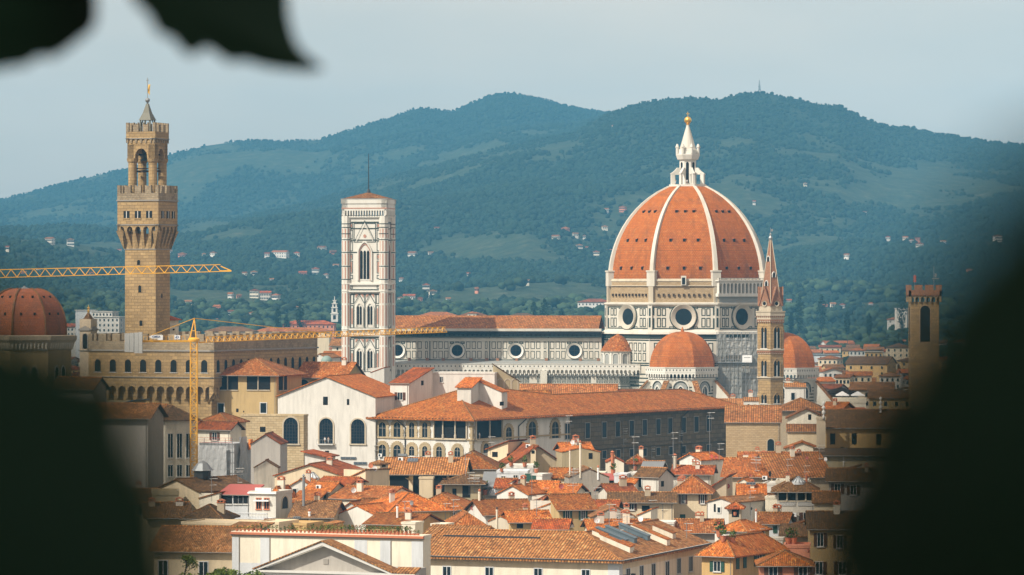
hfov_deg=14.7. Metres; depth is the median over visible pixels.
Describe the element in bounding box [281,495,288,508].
window
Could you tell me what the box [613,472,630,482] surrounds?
house
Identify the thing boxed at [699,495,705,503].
window
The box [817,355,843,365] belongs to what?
house
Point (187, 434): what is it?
window
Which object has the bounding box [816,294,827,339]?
cypress tree
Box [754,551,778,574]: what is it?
house
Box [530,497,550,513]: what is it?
house
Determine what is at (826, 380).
house
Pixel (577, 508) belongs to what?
house
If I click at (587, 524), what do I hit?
house
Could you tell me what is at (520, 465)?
house
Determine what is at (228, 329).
house
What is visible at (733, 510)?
window
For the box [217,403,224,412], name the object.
window
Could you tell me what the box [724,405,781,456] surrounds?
stone church
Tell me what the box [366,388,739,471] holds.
long palace
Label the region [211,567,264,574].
leafy tree
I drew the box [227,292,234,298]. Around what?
villa
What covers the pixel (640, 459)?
house
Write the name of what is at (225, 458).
scaffolded house
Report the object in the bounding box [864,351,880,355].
house
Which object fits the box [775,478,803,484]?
house
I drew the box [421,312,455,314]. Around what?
house
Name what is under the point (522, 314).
house
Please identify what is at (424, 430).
window
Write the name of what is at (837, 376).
house
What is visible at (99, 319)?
windows
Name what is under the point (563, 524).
house
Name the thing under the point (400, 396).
window
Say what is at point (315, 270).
villa
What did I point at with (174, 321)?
roof turret
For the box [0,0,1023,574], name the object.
shade tree
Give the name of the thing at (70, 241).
villa
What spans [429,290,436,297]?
villa
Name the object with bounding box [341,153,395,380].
bell tower
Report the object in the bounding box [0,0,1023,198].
sky
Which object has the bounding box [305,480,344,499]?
house
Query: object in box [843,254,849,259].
villa
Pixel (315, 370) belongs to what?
house
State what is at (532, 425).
window
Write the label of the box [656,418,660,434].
window
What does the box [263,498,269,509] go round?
window
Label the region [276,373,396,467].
church hall
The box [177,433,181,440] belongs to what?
window
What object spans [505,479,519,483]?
house
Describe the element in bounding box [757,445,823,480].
house
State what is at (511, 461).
potted plant
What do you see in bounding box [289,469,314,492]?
house
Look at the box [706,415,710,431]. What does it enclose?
window
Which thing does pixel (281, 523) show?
house
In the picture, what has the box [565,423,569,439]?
window
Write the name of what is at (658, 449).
window
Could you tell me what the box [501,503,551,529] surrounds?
house
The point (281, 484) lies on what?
house
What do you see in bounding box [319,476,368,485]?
house
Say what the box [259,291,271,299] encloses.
villa
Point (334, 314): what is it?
white bell tower
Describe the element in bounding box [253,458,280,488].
house
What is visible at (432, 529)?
house
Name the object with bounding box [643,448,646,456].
window
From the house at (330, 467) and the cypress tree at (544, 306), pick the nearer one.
the house at (330, 467)
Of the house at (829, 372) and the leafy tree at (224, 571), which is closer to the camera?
the leafy tree at (224, 571)
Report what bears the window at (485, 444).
in the long palace at (442, 425)
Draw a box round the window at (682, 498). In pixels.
[679,494,686,503]
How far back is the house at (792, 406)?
984.96 m
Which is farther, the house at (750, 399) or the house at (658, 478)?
the house at (750, 399)
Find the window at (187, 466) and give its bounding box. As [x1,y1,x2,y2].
[186,464,191,476]
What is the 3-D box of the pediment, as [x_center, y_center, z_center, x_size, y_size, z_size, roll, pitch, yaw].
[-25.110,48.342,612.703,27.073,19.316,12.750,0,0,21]
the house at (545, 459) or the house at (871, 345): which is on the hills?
the house at (871, 345)
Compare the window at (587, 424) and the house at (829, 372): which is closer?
the window at (587, 424)
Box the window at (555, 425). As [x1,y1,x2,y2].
[549,418,560,437]
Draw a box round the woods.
[0,91,1023,329]
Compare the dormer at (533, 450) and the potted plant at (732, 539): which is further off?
the dormer at (533, 450)
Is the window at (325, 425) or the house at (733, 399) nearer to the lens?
the window at (325, 425)
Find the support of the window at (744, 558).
in the house at (741, 553)
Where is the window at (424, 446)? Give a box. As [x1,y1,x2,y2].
[419,442,430,456]
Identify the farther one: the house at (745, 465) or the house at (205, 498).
the house at (745, 465)
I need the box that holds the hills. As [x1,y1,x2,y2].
[0,93,1022,377]
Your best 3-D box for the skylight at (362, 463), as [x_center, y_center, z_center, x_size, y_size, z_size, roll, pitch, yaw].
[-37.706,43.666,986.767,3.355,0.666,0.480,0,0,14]
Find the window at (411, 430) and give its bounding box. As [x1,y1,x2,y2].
[406,420,417,436]
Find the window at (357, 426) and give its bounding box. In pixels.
[349,418,366,444]
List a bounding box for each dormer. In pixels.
[455,377,482,403]
[479,379,508,408]
[530,445,536,462]
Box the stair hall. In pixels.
[492,364,520,389]
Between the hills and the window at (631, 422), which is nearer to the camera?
the window at (631, 422)
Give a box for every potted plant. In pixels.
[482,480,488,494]
[499,462,503,471]
[507,455,513,465]
[522,455,526,466]
[533,460,539,472]
[610,463,616,473]
[632,458,637,469]
[714,519,723,536]
[719,525,726,541]
[729,529,736,542]
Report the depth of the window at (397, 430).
983.22 m
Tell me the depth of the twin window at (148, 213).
1008.50 m
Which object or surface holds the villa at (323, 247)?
on the hills
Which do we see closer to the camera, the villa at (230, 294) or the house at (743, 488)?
the house at (743, 488)
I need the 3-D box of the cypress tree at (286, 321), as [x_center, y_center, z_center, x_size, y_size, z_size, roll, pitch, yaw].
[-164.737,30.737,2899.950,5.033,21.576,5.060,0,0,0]
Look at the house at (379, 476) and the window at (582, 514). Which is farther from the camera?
the house at (379, 476)
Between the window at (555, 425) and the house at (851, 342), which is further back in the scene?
the house at (851, 342)
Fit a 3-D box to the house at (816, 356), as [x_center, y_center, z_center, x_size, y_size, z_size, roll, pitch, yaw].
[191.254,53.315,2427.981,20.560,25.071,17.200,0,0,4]
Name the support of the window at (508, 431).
in the long palace at (442, 425)
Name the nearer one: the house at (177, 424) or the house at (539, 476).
the house at (539, 476)
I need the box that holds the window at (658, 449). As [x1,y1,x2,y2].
[656,447,660,455]
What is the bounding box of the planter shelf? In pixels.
[318,531,417,534]
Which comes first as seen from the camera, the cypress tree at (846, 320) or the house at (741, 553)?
the house at (741, 553)
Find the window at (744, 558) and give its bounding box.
[743,557,746,567]
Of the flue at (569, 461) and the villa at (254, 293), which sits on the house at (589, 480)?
the flue at (569, 461)
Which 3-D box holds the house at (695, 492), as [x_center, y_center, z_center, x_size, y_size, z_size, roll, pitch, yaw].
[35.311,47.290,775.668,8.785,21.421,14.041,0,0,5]
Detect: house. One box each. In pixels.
[76,310,96,324]
[91,311,119,317]
[94,316,124,333]
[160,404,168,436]
[164,405,200,476]
[189,461,251,508]
[194,412,249,436]
[194,420,245,444]
[198,436,252,482]
[198,499,240,518]
[199,491,224,507]
[200,519,260,525]
[201,525,254,572]
[203,326,258,333]
[217,357,307,416]
[220,484,263,516]
[230,521,274,529]
[233,488,292,519]
[250,431,287,483]
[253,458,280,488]
[254,519,298,530]
[257,327,331,354]
[272,476,297,497]
[273,456,360,485]
[282,320,335,338]
[287,491,345,521]
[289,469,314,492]
[291,520,323,531]
[292,490,326,505]
[298,357,365,385]
[300,449,339,464]
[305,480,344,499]
[317,353,340,361]
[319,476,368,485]
[323,347,341,361]
[323,520,344,531]
[327,479,420,504]
[329,339,341,350]
[339,502,387,531]
[344,468,390,485]
[345,499,360,508]
[359,498,378,503]
[361,508,444,532]
[366,489,457,519]
[370,366,389,384]
[370,460,389,467]
[383,451,472,495]
[401,521,423,533]
[418,476,434,497]
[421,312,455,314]
[422,524,494,534]
[428,484,470,515]
[430,522,453,525]
[438,474,487,499]
[444,510,486,524]
[461,450,504,476]
[463,491,529,524]
[481,471,496,498]
[485,439,526,462]
[488,514,508,528]
[493,478,518,491]
[495,475,546,501]
[496,469,530,478]
[498,435,556,472]
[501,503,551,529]
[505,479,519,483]
[506,463,535,472]
[512,313,531,314]
[520,384,618,393]
[524,472,552,482]
[529,480,560,490]
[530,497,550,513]
[530,518,573,530]
[532,494,546,500]
[542,493,598,530]
[546,483,589,493]
[548,467,573,482]
[553,434,594,449]
[555,444,600,470]
[563,465,609,498]
[578,299,606,307]
[580,507,650,530]
[587,501,637,517]
[593,499,623,507]
[594,475,637,498]
[602,473,613,482]
[605,455,624,472]
[607,485,677,519]
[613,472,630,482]
[618,389,653,390]
[618,477,638,489]
[625,445,647,471]
[632,466,675,490]
[636,506,658,518]
[640,460,667,467]
[660,520,675,526]
[671,458,717,486]
[672,474,715,517]
[674,511,724,542]
[677,446,723,483]
[694,531,782,574]
[706,493,776,523]
[711,472,736,499]
[712,519,772,540]
[718,394,743,404]
[720,450,769,494]
[724,500,745,522]
[735,479,766,494]
[737,441,818,456]
[737,476,752,482]
[743,389,759,404]
[753,504,789,535]
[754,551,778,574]
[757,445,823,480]
[762,471,775,492]
[765,494,776,510]
[770,471,802,511]
[770,536,784,543]
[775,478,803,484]
[778,523,788,540]
[780,397,821,450]
[783,439,815,450]
[784,378,805,403]
[785,406,820,423]
[786,424,815,444]
[811,349,821,353]
[813,354,841,361]
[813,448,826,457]
[816,377,835,383]
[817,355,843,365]
[818,345,841,352]
[819,340,854,344]
[819,367,843,378]
[820,398,835,408]
[820,409,836,420]
[822,350,839,353]
[822,364,844,369]
[822,384,832,390]
[834,374,843,380]
[841,347,861,356]
[844,356,881,370]
[848,347,865,355]
[863,344,879,346]
[863,347,879,350]
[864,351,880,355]
[886,317,894,323]
[895,308,907,320]
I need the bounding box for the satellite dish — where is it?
[594,517,599,524]
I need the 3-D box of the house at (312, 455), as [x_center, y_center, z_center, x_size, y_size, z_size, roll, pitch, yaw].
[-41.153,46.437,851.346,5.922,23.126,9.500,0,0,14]
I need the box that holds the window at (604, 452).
[602,450,606,458]
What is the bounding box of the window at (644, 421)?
[642,419,647,435]
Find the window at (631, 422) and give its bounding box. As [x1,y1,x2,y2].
[629,420,633,436]
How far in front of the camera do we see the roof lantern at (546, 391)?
1022.18 m
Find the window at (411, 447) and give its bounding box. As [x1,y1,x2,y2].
[406,442,417,455]
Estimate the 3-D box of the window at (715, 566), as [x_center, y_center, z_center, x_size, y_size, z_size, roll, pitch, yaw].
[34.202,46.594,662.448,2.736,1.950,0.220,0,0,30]
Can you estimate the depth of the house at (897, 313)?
3291.01 m
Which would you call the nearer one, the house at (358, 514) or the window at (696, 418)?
the house at (358, 514)
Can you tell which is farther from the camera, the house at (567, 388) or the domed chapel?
the domed chapel
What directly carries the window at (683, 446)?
in the long palace at (442, 425)
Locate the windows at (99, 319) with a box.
[99,319,121,331]
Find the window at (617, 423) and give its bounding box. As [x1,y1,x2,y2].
[615,421,620,436]
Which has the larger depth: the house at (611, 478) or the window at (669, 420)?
the window at (669, 420)
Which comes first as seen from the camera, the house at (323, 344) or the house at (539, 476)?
the house at (539, 476)
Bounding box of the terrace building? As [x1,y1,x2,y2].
[230,530,431,574]
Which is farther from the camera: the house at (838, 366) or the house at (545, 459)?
the house at (838, 366)
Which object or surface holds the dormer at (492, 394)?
on the long palace at (442, 425)
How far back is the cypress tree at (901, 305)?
2899.65 m
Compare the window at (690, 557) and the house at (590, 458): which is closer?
the window at (690, 557)
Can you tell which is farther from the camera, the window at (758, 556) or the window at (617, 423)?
the window at (617, 423)
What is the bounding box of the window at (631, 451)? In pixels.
[629,448,633,457]
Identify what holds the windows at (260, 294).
in the villa at (265, 295)
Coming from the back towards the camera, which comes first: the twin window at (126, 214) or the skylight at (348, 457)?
the twin window at (126, 214)
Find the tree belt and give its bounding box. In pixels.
[31,263,913,369]
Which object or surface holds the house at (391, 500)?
on the ground
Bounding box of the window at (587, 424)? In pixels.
[585,422,589,438]
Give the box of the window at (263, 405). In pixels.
[260,402,266,413]
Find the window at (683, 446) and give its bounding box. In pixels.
[682,445,685,453]
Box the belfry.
[80,305,98,338]
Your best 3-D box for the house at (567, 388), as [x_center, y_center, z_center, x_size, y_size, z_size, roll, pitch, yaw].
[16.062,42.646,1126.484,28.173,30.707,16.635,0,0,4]
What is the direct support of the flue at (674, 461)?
on the house at (705, 473)
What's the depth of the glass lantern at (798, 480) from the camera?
766.00 m
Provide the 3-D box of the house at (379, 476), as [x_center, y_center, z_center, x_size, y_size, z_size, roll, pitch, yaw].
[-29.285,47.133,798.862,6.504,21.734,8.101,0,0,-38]
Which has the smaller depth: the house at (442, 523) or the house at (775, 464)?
the house at (442, 523)
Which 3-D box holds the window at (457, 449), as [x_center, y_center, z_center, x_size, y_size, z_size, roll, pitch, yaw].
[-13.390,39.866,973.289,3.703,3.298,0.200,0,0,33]
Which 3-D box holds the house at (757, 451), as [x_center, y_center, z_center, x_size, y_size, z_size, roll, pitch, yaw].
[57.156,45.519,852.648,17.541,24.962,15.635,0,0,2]
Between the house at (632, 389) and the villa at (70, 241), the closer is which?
the house at (632, 389)
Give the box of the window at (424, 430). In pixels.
[419,420,430,436]
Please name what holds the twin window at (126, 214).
in the crenellated tower at (143, 206)
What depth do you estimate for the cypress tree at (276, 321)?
2899.47 m
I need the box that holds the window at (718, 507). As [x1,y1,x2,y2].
[717,506,720,513]
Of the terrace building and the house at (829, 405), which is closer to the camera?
the terrace building
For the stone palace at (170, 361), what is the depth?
1003.50 m
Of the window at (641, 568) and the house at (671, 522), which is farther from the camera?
the house at (671, 522)
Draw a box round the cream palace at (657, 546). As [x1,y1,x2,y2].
[431,518,711,574]
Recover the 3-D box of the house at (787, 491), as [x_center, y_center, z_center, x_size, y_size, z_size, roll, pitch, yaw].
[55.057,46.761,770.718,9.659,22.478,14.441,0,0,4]
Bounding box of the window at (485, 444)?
[481,441,490,452]
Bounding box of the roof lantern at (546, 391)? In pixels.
[524,390,551,393]
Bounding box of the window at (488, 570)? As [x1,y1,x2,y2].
[485,567,493,574]
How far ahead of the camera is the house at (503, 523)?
723.76 m
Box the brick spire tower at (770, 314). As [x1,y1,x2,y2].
[756,228,784,404]
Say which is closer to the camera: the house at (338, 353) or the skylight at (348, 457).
the skylight at (348, 457)
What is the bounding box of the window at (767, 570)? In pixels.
[764,567,774,574]
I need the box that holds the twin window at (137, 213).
[134,211,140,218]
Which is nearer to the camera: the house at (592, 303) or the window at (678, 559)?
the window at (678, 559)
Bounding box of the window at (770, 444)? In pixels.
[766,438,774,450]
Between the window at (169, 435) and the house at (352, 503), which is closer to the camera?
the house at (352, 503)
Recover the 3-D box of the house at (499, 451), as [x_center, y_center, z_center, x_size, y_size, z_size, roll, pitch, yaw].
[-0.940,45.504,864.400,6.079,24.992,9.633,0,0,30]
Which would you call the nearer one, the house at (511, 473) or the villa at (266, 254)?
the house at (511, 473)
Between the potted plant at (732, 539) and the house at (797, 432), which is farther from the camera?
the house at (797, 432)
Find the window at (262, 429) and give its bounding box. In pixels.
[260,427,265,431]
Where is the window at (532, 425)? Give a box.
[526,418,538,437]
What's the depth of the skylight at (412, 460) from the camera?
817.84 m
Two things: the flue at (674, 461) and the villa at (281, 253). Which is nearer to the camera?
the flue at (674, 461)
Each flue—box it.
[302,474,304,505]
[396,503,398,517]
[478,489,480,500]
[496,507,497,528]
[569,449,570,477]
[579,440,581,477]
[610,451,613,469]
[672,453,676,468]
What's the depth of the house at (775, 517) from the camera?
723.12 m
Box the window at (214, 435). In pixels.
[209,432,219,440]
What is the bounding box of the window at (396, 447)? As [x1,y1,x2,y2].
[390,441,403,456]
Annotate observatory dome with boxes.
[321,356,331,361]
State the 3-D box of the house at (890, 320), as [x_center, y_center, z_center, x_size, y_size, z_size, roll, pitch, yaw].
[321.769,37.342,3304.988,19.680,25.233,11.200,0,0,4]
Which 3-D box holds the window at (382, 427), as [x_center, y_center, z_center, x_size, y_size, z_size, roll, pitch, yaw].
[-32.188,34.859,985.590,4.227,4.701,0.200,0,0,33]
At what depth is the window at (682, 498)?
769.85 m
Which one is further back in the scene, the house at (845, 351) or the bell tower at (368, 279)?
the house at (845, 351)
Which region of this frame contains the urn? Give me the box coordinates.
[821,401,825,418]
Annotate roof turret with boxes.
[170,316,181,339]
[388,367,434,407]
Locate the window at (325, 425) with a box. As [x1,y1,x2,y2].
[318,417,334,444]
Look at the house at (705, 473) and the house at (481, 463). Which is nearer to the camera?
the house at (705, 473)
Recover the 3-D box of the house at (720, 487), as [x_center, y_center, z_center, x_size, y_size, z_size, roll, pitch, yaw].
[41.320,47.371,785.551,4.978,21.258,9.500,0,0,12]
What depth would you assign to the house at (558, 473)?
803.47 m
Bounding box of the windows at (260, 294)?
[260,294,270,298]
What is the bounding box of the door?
[681,276,685,284]
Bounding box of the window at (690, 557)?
[688,556,693,572]
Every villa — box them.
[44,237,55,244]
[66,238,74,246]
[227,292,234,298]
[249,289,259,297]
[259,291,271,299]
[264,252,269,257]
[272,250,288,257]
[272,294,279,299]
[311,267,319,273]
[317,246,327,249]
[402,294,415,298]
[407,251,417,256]
[422,283,429,290]
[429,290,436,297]
[593,251,599,256]
[619,206,626,211]
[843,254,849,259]
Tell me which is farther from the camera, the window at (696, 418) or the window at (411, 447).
the window at (696, 418)
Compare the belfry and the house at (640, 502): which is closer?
the house at (640, 502)
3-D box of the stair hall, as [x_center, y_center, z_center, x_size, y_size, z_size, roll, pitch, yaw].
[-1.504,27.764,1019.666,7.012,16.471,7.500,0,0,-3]
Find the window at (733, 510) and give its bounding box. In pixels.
[732,509,738,516]
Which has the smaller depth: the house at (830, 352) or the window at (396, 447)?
the window at (396, 447)
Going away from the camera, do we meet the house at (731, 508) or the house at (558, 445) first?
the house at (731, 508)
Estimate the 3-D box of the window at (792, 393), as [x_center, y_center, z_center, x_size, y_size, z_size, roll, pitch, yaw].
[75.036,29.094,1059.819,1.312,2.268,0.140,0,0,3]
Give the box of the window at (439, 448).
[433,443,445,456]
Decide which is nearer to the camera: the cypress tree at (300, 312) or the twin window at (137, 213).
the twin window at (137, 213)
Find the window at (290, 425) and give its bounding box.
[282,416,299,444]
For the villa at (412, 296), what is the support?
on the hills
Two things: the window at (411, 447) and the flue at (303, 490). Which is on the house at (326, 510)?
the flue at (303, 490)
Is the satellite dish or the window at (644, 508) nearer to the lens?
the satellite dish
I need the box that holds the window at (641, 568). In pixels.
[639,565,643,574]
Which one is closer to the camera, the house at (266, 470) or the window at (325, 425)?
the house at (266, 470)
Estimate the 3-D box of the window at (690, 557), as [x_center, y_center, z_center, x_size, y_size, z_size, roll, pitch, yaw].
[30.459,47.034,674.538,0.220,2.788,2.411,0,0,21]
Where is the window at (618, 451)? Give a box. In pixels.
[616,449,620,457]
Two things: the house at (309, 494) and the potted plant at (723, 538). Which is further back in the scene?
the house at (309, 494)
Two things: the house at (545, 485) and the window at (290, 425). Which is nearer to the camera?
the house at (545, 485)
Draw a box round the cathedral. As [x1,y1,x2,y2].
[395,117,832,405]
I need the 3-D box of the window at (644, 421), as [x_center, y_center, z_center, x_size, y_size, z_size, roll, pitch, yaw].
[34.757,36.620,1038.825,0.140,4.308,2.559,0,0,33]
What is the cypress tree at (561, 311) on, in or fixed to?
on the hills
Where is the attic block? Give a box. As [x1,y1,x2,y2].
[433,371,496,396]
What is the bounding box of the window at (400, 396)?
[394,392,404,400]
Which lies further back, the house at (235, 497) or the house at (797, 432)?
the house at (797, 432)
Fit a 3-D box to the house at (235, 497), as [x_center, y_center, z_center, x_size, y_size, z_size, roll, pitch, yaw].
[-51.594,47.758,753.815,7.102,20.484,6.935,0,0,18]
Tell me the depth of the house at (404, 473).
813.57 m
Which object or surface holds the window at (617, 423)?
in the long palace at (442, 425)
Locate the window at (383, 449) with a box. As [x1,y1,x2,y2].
[376,441,389,456]
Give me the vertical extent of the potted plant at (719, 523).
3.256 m
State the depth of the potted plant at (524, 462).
817.35 m
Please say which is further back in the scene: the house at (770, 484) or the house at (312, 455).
the house at (312, 455)
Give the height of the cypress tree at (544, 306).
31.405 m
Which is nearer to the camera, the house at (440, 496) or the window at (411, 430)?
the house at (440, 496)
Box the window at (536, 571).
[533,568,542,574]
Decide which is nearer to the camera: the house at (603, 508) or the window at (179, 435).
the house at (603, 508)
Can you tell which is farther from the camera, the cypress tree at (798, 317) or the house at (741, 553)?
the cypress tree at (798, 317)
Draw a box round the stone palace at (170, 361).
[88,331,318,466]
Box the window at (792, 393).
[791,392,794,400]
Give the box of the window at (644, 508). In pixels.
[642,506,649,510]
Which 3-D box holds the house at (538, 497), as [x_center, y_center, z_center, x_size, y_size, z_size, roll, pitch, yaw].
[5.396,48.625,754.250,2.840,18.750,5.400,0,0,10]
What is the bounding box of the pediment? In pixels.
[252,539,425,574]
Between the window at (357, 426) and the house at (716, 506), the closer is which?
the house at (716, 506)
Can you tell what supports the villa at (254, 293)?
on the hills
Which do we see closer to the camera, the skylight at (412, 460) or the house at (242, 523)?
the house at (242, 523)
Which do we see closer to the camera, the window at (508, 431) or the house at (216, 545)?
the house at (216, 545)
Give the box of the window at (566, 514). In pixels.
[563,511,571,517]
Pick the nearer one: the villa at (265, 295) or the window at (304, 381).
the window at (304, 381)
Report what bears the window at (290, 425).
in the stone annex
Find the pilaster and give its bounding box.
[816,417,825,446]
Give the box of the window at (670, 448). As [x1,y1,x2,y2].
[668,446,673,454]
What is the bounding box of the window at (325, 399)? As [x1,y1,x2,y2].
[323,397,327,404]
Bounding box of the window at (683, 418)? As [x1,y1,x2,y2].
[682,417,685,432]
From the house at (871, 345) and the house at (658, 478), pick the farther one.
the house at (871, 345)
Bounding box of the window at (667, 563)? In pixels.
[665,560,669,574]
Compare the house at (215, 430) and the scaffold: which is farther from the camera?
the scaffold
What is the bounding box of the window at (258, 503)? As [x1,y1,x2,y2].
[255,498,261,509]
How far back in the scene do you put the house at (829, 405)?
985.54 m
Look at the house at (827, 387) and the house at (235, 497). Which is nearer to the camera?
the house at (235, 497)
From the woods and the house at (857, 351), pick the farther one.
the woods
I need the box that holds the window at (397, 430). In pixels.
[390,420,403,436]
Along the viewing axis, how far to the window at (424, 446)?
978.67 m
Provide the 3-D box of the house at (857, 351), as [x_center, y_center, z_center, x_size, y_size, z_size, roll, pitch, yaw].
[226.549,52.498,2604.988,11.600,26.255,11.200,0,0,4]
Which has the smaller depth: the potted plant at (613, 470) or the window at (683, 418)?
the potted plant at (613, 470)
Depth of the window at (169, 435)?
898.29 m
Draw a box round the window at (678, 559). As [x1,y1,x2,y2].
[677,558,681,574]
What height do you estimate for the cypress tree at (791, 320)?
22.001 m
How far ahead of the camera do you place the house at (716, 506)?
763.67 m
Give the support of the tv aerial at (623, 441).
attached to the long palace at (442, 425)
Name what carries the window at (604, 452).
in the long palace at (442, 425)
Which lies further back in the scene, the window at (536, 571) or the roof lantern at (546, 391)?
the roof lantern at (546, 391)
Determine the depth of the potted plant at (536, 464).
803.16 m
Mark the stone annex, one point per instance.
(292, 429)
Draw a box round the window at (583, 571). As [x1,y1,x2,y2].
[581,569,589,574]
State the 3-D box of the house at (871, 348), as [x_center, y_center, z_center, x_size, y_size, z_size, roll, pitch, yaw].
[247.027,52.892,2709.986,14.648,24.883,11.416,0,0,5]
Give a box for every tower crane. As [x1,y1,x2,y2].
[0,264,231,277]
[124,318,446,476]
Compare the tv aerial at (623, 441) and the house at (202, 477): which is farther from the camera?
the tv aerial at (623, 441)
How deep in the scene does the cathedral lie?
1381.26 m
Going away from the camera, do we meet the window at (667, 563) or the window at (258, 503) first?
the window at (667, 563)
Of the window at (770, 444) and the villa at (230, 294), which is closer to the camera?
the window at (770, 444)
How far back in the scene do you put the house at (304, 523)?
672.53 m
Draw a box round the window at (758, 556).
[754,554,764,565]
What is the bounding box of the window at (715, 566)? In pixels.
[710,561,723,572]
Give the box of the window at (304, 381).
[302,379,308,385]
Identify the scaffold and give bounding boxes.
[716,332,757,397]
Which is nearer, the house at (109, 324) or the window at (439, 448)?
the window at (439, 448)
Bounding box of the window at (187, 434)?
[186,433,191,458]
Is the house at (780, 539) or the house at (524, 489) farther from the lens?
the house at (524, 489)
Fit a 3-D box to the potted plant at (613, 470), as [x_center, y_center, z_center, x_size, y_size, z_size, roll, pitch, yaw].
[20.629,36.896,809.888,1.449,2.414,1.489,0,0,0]
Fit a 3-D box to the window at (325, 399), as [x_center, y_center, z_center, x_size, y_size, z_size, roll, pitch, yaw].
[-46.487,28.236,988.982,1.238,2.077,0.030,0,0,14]
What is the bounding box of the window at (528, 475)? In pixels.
[525,473,530,480]
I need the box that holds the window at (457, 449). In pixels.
[451,443,463,456]
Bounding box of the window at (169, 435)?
[167,433,172,438]
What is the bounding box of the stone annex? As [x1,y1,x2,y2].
[240,414,307,470]
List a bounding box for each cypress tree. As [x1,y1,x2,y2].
[188,305,196,330]
[274,307,281,326]
[284,315,289,326]
[295,301,303,326]
[529,301,537,314]
[540,297,549,314]
[558,308,564,314]
[788,312,794,332]
[795,296,803,336]
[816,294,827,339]
[844,310,850,342]
[866,312,872,342]
[897,291,907,318]
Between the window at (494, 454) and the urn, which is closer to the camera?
the window at (494, 454)
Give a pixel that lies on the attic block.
(444, 382)
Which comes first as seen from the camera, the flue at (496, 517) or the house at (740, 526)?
the house at (740, 526)
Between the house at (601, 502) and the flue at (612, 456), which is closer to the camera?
the house at (601, 502)
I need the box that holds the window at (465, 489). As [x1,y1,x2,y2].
[462,486,469,497]
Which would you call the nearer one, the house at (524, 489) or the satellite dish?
the satellite dish
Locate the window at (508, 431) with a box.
[503,423,513,439]
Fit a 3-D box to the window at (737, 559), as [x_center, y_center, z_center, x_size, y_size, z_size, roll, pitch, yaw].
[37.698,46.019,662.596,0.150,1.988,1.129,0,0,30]
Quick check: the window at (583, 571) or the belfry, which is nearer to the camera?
the window at (583, 571)
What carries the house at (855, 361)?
on the ground
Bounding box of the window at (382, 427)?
[376,419,389,436]
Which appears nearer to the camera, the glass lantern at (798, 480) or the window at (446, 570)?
the window at (446, 570)
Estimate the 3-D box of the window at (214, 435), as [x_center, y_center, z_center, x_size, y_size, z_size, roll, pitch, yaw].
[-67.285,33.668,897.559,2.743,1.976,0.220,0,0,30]
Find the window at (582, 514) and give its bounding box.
[579,511,587,519]
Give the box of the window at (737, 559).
[736,558,739,568]
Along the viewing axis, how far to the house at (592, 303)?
3351.05 m
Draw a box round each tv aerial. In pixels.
[566,415,571,443]
[607,504,615,525]
[623,428,627,459]
[684,523,693,537]
[707,412,714,453]
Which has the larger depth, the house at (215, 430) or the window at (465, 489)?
the house at (215, 430)
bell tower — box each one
[330,296,338,321]
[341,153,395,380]
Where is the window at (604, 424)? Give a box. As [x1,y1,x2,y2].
[602,421,606,437]
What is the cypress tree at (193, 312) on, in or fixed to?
on the hills
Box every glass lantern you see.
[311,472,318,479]
[487,485,496,495]
[791,476,803,484]
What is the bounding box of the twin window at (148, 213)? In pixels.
[145,211,152,218]
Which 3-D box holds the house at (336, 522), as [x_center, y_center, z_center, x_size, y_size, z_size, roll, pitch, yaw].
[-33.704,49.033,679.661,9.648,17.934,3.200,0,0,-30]
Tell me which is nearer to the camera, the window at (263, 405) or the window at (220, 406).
the window at (263, 405)
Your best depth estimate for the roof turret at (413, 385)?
1005.68 m
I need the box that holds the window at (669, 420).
[667,417,672,433]
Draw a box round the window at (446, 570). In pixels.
[442,566,450,574]
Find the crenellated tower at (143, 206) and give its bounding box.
[116,78,178,339]
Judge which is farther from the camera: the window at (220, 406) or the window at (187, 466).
the window at (220, 406)
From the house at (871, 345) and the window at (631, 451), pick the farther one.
the house at (871, 345)
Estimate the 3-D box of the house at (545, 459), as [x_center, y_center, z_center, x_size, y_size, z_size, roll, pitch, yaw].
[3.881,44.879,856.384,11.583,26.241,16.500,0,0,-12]
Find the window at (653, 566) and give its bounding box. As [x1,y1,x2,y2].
[651,563,655,574]
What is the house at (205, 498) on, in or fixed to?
on the ground
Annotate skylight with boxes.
[341,457,355,458]
[354,462,366,464]
[407,458,417,461]
[746,482,755,484]
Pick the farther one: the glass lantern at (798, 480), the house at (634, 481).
the house at (634, 481)
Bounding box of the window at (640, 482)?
[638,478,642,487]
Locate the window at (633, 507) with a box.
[627,504,636,510]
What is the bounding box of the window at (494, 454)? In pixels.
[492,452,497,456]
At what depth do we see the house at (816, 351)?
2714.55 m
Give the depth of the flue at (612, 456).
831.75 m
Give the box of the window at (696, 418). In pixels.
[694,416,698,432]
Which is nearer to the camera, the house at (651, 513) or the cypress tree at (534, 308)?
the house at (651, 513)
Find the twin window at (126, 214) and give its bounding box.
[123,211,129,218]

